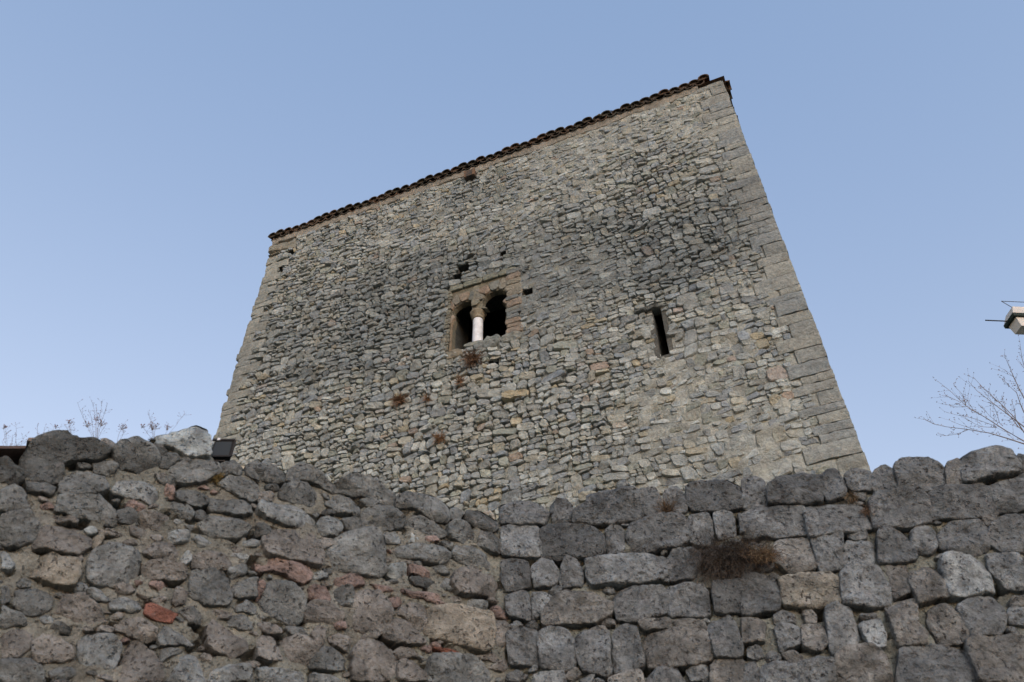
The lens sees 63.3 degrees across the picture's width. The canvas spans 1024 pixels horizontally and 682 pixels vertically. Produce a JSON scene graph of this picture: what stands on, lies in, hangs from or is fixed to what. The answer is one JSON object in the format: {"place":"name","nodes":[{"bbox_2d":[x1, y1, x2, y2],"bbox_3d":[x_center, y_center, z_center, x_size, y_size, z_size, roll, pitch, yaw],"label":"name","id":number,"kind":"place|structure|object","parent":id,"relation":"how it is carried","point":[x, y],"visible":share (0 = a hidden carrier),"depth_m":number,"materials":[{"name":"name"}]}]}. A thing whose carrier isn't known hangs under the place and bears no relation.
{"place":"outdoors","nodes":[
{"label":"outdoors","id":0,"kind":"place"},
{"bbox_2d":[0,0,1023,471],"label":"sky","id":1,"kind":"structure","parent":0,"point":[152,152],"materials":[{"name":"blue"}]},
{"bbox_2d":[213,74,870,519],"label":"stone tower","id":2,"kind":"structure","parent":0,"point":[617,298],"depth_m":11.96,"materials":[{"name":"stone"}]},
{"bbox_2d":[388,392,409,409],"bbox_3d":[-1.611,0.864,11.872,0.325,0.292,0.295,-1,-44,0],"label":"dry tuft","id":3,"kind":"object","parent":2,"relation":"on","point":[397,399],"visible":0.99,"depth_m":11.85,"materials":[{"name":"brown plant"}]},
{"bbox_2d":[420,392,430,402],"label":"dry tuft","id":4,"kind":"object","parent":2,"relation":"on","point":[426,398],"visible":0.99,"depth_m":11.68,"materials":[{"name":"brown plant"}]},
{"bbox_2d":[430,430,445,445],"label":"dry tuft","id":5,"kind":"object","parent":2,"relation":"on","point":[438,437],"visible":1,"depth_m":11.04,"materials":[{"name":"brown plant"}]},
{"bbox_2d":[453,373,466,388],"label":"dry tuft","id":6,"kind":"object","parent":2,"relation":"on","point":[459,380],"visible":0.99,"depth_m":11.63,"materials":[{"name":"brown plant"}]},
{"bbox_2d":[456,346,485,374],"bbox_3d":[-0.556,0.258,11.820,0.466,0.436,0.392,-1,-44,0],"label":"dry tuft","id":7,"kind":"object","parent":2,"relation":"on","point":[473,357],"visible":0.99,"depth_m":11.78,"materials":[{"name":"brown plant"}]},
{"bbox_2d":[442,266,524,359],"bbox_3d":[-0.373,-0.328,12.644,1.319,1.628,0.463,-17,-47,16],"label":"twin window","id":8,"kind":"structure","parent":2,"relation":"in","point":[475,293],"depth_m":12.67,"materials":[{"name":"stone"}]},
{"bbox_2d":[985,301,1023,334],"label":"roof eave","id":9,"kind":"object","parent":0,"point":[1013,321],"visible":1,"depth_m":9.25,"materials":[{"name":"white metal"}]},
{"bbox_3d":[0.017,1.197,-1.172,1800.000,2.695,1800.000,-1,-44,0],"label":"ground","id":10,"kind":"structure","parent":0,"visible":0},
{"bbox_2d":[0,425,510,681],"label":"rubble wall","id":11,"kind":"structure","parent":10,"relation":"on","point":[162,558],"depth_m":4.66,"materials":[{"name":"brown stone"}]},
{"bbox_2d":[0,446,25,464],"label":"wooden plank","id":12,"kind":"object","parent":11,"relation":"on","point":[13,453],"visible":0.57,"depth_m":4.52,"materials":[{"name":"brown wood"}]},
{"bbox_2d":[2,422,28,445],"bbox_3d":[-2.807,0.568,4.662,0.163,0.281,0.177,-30,-51,26],"label":"dry stalk","id":13,"kind":"object","parent":12,"relation":"on","point":[12,437],"visible":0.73,"depth_m":4.70,"materials":[{"name":"brown plant"}]},
{"bbox_2d":[26,438,32,447],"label":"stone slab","id":14,"kind":"structure","parent":11,"relation":"on","point":[28,441],"depth_m":4.57,"materials":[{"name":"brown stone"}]},
{"bbox_2d":[77,398,111,436],"bbox_3d":[-2.504,0.462,4.974,0.208,0.335,0.123,-1,-44,0],"label":"dry stalk","id":15,"kind":"object","parent":11,"relation":"on","point":[100,424],"visible":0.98,"depth_m":4.98,"materials":[{"name":"plant"}]},
{"bbox_2d":[117,424,128,441],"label":"dry stalk","id":16,"kind":"object","parent":11,"relation":"on","point":[122,428],"visible":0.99,"depth_m":5.01,"materials":[{"name":"brown plant"}]},
{"bbox_2d":[140,410,159,438],"bbox_3d":[-2.231,0.517,5.130,0.137,0.214,0.096,-15,-46,14],"label":"dry stalk","id":17,"kind":"object","parent":11,"relation":"on","point":[151,427],"visible":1,"depth_m":5.12,"materials":[{"name":"plant"}]},
{"bbox_2d":[209,470,222,484],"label":"dry tuft","id":18,"kind":"object","parent":11,"relation":"on","point":[216,478],"visible":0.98,"depth_m":4.93,"materials":[{"name":"brown plant"}]},
{"bbox_2d":[212,438,235,462],"bbox_3d":[-1.828,0.687,5.207,0.148,0.193,0.070,19,-48,-19],"label":"floodlight","id":19,"kind":"object","parent":11,"relation":"attached to","point":[222,449],"visible":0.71,"depth_m":5.20,"materials":[{"name":"black metal"}]},
{"bbox_2d":[486,445,1023,681],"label":"block wall","id":20,"kind":"structure","parent":10,"relation":"on","point":[919,577],"depth_m":5.11,"materials":[{"name":"grey stone"}]},
{"bbox_2d":[652,492,679,516],"bbox_3d":[1.036,1.114,5.596,0.243,0.208,0.220,-1,-44,0],"label":"dry tuft","id":21,"kind":"object","parent":20,"relation":"on","point":[665,508],"visible":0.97,"depth_m":5.57,"materials":[{"name":"plant"}]},
{"bbox_2d":[665,516,807,597],"bbox_3d":[1.400,1.391,5.241,0.931,0.591,0.415,-1,-44,0],"label":"dry shrub","id":22,"kind":"object","parent":20,"relation":"on","point":[729,561],"visible":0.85,"depth_m":5.22,"materials":[{"name":"brown plant"}]},
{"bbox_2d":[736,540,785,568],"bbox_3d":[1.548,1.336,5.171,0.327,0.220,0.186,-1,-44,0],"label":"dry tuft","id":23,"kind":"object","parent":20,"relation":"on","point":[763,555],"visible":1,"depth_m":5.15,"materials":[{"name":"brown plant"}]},
{"bbox_2d":[842,488,862,505],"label":"dry tuft","id":24,"kind":"object","parent":20,"relation":"on","point":[849,496],"visible":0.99,"depth_m":5.40,"materials":[{"name":"brown plant"}]},
{"bbox_2d":[859,502,877,521],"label":"dry tuft","id":25,"kind":"object","parent":20,"relation":"on","point":[866,509],"visible":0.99,"depth_m":5.30,"materials":[{"name":"brown plant"}]},
{"bbox_2d":[915,335,1023,448],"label":"bare tree","id":26,"kind":"object","parent":10,"relation":"on","point":[1012,418],"visible":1,"depth_m":8.27,"materials":[{"name":"brown plant"}]}
]}

